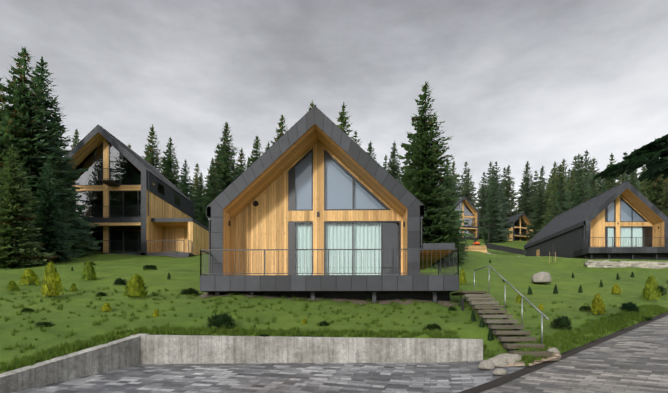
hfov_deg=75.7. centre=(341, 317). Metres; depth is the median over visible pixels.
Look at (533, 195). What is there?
spruce tree
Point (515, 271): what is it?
terrain ground
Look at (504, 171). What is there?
spruce tree
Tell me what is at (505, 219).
spruce tree
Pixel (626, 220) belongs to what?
house
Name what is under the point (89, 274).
gold shrub
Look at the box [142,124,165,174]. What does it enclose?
spruce tree
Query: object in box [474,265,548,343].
stair handrail
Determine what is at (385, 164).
spruce tree
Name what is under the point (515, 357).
toe rock
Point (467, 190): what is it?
spruce tree
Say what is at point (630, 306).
shrub
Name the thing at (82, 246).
spruce tree
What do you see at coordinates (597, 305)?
gold shrub
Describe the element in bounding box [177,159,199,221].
spruce tree
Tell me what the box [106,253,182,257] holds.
soil strip
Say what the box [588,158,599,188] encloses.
spruce tree
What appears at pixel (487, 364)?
toe rock
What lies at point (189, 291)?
shrub
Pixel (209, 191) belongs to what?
spruce tree
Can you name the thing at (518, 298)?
gold shrub
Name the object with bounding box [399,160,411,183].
spruce tree
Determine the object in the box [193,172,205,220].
spruce tree
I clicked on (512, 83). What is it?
sky
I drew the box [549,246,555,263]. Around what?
staked sapling
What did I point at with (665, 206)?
spruce tree
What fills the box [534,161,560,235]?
spruce tree
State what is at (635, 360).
road paving
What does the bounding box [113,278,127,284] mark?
shrub
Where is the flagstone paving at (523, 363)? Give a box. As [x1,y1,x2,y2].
[501,343,560,366]
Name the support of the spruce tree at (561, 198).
on the terrain ground
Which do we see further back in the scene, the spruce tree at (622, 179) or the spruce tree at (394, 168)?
the spruce tree at (622, 179)
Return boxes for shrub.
[5,280,20,290]
[16,268,39,284]
[21,308,35,311]
[34,322,52,326]
[40,261,64,296]
[69,283,77,290]
[80,261,97,279]
[95,292,106,296]
[100,302,112,311]
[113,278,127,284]
[122,273,149,297]
[142,265,156,269]
[152,309,158,316]
[180,288,198,294]
[206,312,235,328]
[317,321,329,325]
[425,323,440,329]
[459,268,466,283]
[470,310,475,321]
[478,317,484,327]
[487,328,493,340]
[516,294,521,302]
[538,303,543,309]
[549,315,571,329]
[553,285,557,293]
[579,305,590,310]
[591,293,606,313]
[611,284,621,293]
[617,301,638,311]
[640,275,661,300]
[657,285,667,295]
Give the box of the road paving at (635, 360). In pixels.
[480,316,667,392]
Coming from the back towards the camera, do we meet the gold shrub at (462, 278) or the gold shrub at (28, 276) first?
the gold shrub at (462, 278)
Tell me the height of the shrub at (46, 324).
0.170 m
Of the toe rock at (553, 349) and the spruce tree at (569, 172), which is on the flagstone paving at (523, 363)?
the toe rock at (553, 349)
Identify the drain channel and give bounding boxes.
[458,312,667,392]
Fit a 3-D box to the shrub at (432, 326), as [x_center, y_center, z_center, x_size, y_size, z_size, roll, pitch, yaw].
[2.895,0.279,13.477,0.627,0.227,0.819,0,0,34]
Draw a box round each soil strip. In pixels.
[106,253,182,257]
[199,292,458,305]
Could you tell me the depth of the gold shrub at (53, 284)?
16.80 m
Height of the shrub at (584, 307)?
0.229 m
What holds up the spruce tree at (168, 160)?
on the terrain ground
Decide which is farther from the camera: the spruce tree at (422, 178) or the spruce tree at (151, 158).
the spruce tree at (151, 158)
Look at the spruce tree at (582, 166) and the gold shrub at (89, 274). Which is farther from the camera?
the spruce tree at (582, 166)
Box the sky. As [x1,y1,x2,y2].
[0,0,667,212]
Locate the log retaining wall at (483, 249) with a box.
[465,245,486,252]
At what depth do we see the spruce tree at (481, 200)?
134.07 m
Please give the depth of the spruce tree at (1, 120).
30.12 m
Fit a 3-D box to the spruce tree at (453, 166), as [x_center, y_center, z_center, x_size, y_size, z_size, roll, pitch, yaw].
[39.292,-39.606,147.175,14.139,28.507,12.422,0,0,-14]
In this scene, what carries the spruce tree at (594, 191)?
on the terrain ground
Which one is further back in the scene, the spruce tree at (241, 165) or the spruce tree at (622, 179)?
the spruce tree at (622, 179)
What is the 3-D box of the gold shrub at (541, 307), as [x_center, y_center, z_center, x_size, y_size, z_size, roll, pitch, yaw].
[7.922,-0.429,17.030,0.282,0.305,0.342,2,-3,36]
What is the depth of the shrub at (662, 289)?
21.58 m
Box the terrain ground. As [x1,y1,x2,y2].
[0,239,667,392]
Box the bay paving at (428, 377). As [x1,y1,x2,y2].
[12,360,527,392]
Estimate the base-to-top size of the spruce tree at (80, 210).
13.067 m
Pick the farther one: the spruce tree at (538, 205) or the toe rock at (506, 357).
the spruce tree at (538, 205)
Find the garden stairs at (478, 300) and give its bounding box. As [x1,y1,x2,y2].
[451,291,552,356]
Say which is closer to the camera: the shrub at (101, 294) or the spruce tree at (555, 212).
the shrub at (101, 294)
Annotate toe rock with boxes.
[478,360,494,369]
[488,357,507,366]
[493,369,507,374]
[495,353,517,362]
[509,354,521,360]
[548,347,559,353]
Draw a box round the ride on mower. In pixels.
[471,240,480,245]
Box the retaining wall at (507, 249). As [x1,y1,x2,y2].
[485,243,524,256]
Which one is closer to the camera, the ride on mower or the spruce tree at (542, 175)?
the ride on mower
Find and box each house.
[66,125,208,256]
[200,105,458,303]
[455,197,478,239]
[506,213,532,240]
[524,181,667,259]
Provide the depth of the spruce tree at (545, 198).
96.61 m
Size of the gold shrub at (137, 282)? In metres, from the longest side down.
1.022 x 0.992 x 0.978 m
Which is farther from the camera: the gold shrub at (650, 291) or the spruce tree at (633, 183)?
the spruce tree at (633, 183)
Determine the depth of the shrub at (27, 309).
14.29 m
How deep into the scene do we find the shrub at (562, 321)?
13.79 m
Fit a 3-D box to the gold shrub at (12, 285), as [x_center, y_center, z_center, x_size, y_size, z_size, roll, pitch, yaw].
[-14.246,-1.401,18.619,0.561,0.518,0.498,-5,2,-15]
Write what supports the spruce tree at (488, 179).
on the terrain ground
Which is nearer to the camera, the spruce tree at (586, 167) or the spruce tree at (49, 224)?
the spruce tree at (49, 224)
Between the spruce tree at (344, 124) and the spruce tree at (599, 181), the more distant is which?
the spruce tree at (599, 181)
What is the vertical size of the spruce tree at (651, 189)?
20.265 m
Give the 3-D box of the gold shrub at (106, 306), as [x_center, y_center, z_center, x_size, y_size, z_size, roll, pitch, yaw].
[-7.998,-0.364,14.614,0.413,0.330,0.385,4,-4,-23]
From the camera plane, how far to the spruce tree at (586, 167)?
105.31 m
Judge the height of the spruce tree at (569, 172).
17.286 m
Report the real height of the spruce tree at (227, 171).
16.570 m
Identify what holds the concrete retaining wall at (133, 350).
on the terrain ground
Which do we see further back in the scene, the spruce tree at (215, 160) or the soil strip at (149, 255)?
the spruce tree at (215, 160)
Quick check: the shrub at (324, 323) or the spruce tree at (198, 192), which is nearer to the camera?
the shrub at (324, 323)
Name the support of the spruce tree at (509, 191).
on the terrain ground
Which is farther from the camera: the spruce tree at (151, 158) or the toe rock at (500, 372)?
the spruce tree at (151, 158)
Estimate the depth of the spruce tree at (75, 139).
55.42 m
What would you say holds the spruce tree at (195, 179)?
on the terrain ground
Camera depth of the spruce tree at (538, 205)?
96.45 m
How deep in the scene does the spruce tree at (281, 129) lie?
59.74 m
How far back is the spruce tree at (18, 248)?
26.96 m
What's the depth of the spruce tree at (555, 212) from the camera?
67.12 m
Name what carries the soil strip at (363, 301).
on the terrain ground
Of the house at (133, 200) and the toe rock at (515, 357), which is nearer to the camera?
the toe rock at (515, 357)
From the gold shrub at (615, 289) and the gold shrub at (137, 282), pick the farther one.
the gold shrub at (615, 289)
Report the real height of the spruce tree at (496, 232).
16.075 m
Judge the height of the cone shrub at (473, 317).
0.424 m
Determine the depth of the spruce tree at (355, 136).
85.30 m
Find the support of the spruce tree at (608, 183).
on the terrain ground
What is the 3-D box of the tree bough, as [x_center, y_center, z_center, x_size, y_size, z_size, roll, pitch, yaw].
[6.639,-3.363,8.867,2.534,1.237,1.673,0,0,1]
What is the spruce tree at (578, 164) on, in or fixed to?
on the terrain ground
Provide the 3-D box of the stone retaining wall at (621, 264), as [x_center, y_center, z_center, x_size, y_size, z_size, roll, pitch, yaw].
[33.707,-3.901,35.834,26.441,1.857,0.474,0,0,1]
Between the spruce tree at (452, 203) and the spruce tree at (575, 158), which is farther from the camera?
the spruce tree at (575, 158)
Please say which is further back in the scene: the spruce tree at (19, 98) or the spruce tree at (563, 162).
the spruce tree at (563, 162)
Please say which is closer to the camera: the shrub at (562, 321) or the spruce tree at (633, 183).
the shrub at (562, 321)
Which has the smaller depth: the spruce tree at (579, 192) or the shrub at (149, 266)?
the shrub at (149, 266)
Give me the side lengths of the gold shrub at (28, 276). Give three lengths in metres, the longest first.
0.978 x 0.858 x 0.792 m
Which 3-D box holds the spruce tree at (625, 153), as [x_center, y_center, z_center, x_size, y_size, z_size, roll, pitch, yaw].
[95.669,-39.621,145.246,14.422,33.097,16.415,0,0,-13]
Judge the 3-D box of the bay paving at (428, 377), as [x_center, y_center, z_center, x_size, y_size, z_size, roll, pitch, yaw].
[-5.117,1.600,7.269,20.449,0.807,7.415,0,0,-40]
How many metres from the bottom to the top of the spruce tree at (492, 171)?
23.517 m
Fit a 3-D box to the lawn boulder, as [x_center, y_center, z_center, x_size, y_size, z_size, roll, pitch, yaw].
[12.027,-2.422,25.796,1.399,0.656,1.132,0,0,-22]
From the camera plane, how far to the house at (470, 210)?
118.36 m
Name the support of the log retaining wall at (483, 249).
on the terrain ground
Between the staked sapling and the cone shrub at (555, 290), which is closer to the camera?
the cone shrub at (555, 290)
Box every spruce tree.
[0,47,80,258]
[0,78,35,209]
[0,144,57,269]
[21,56,107,257]
[24,158,81,263]
[47,109,95,240]
[70,129,80,148]
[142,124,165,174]
[159,137,182,189]
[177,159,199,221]
[191,164,203,195]
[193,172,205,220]
[197,157,221,227]
[201,121,243,197]
[206,144,219,176]
[236,149,247,176]
[246,136,263,166]
[270,114,286,146]
[336,102,355,139]
[351,130,361,145]
[367,141,379,163]
[383,155,388,171]
[386,140,403,182]
[399,81,475,268]
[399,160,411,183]
[440,158,470,260]
[450,161,460,199]
[452,177,460,199]
[458,162,477,207]
[460,169,482,236]
[475,172,488,238]
[478,161,498,238]
[478,161,514,241]
[478,175,511,242]
[483,166,501,217]
[499,167,515,205]
[501,165,523,216]
[517,160,535,218]
[525,171,544,220]
[525,176,547,240]
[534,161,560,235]
[537,166,547,197]
[537,178,549,223]
[543,166,570,227]
[544,164,572,224]
[545,176,572,225]
[546,192,561,224]
[560,159,570,183]
[565,168,574,189]
[565,171,577,201]
[567,156,579,182]
[568,168,592,208]
[569,174,585,206]
[570,155,595,199]
[571,154,592,189]
[578,150,602,189]
[587,177,601,198]
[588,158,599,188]
[595,176,606,195]
[600,153,620,191]
[619,152,630,181]
[619,173,625,183]
[626,169,641,190]
[637,138,667,213]
[656,177,667,216]
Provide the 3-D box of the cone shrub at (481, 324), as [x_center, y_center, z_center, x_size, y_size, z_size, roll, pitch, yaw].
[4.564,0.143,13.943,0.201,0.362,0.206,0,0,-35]
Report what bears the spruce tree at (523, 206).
on the terrain ground
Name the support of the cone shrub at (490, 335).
on the terrain ground
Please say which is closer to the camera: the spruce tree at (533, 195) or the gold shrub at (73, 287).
the gold shrub at (73, 287)
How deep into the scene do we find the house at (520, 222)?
117.82 m
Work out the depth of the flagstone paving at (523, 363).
10.89 m
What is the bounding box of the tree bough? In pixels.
[592,134,667,181]
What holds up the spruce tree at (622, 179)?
on the terrain ground
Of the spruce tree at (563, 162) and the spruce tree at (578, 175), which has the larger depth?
the spruce tree at (563, 162)
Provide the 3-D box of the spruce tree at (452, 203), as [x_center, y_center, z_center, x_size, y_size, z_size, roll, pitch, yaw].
[10.646,-10.730,43.534,4.124,11.065,4.410,0,0,-38]
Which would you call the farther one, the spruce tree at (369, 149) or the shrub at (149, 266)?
the spruce tree at (369, 149)
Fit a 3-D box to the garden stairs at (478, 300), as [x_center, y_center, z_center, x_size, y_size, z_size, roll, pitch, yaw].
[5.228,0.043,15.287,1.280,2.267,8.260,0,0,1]
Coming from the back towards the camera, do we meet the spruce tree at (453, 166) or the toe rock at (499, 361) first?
the spruce tree at (453, 166)
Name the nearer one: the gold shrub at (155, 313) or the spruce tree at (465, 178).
the gold shrub at (155, 313)
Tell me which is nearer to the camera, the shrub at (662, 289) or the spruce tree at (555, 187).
the shrub at (662, 289)
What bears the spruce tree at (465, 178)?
on the terrain ground
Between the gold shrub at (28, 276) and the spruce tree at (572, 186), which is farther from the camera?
the spruce tree at (572, 186)
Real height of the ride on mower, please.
1.020 m
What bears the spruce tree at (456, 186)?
on the terrain ground
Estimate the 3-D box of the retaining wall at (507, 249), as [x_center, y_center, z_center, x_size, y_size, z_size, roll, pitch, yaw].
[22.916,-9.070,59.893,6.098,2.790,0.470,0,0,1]
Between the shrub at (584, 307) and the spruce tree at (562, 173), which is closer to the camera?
the shrub at (584, 307)
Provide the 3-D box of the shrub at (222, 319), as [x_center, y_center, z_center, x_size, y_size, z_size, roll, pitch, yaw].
[-3.607,0.073,12.955,0.981,0.507,1.032,0,0,10]
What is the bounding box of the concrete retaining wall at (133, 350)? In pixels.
[0,334,482,392]
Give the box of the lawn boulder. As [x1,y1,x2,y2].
[531,272,550,282]
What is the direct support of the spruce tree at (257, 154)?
on the terrain ground
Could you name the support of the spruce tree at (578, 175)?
on the terrain ground
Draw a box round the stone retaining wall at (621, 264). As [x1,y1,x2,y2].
[583,260,667,268]

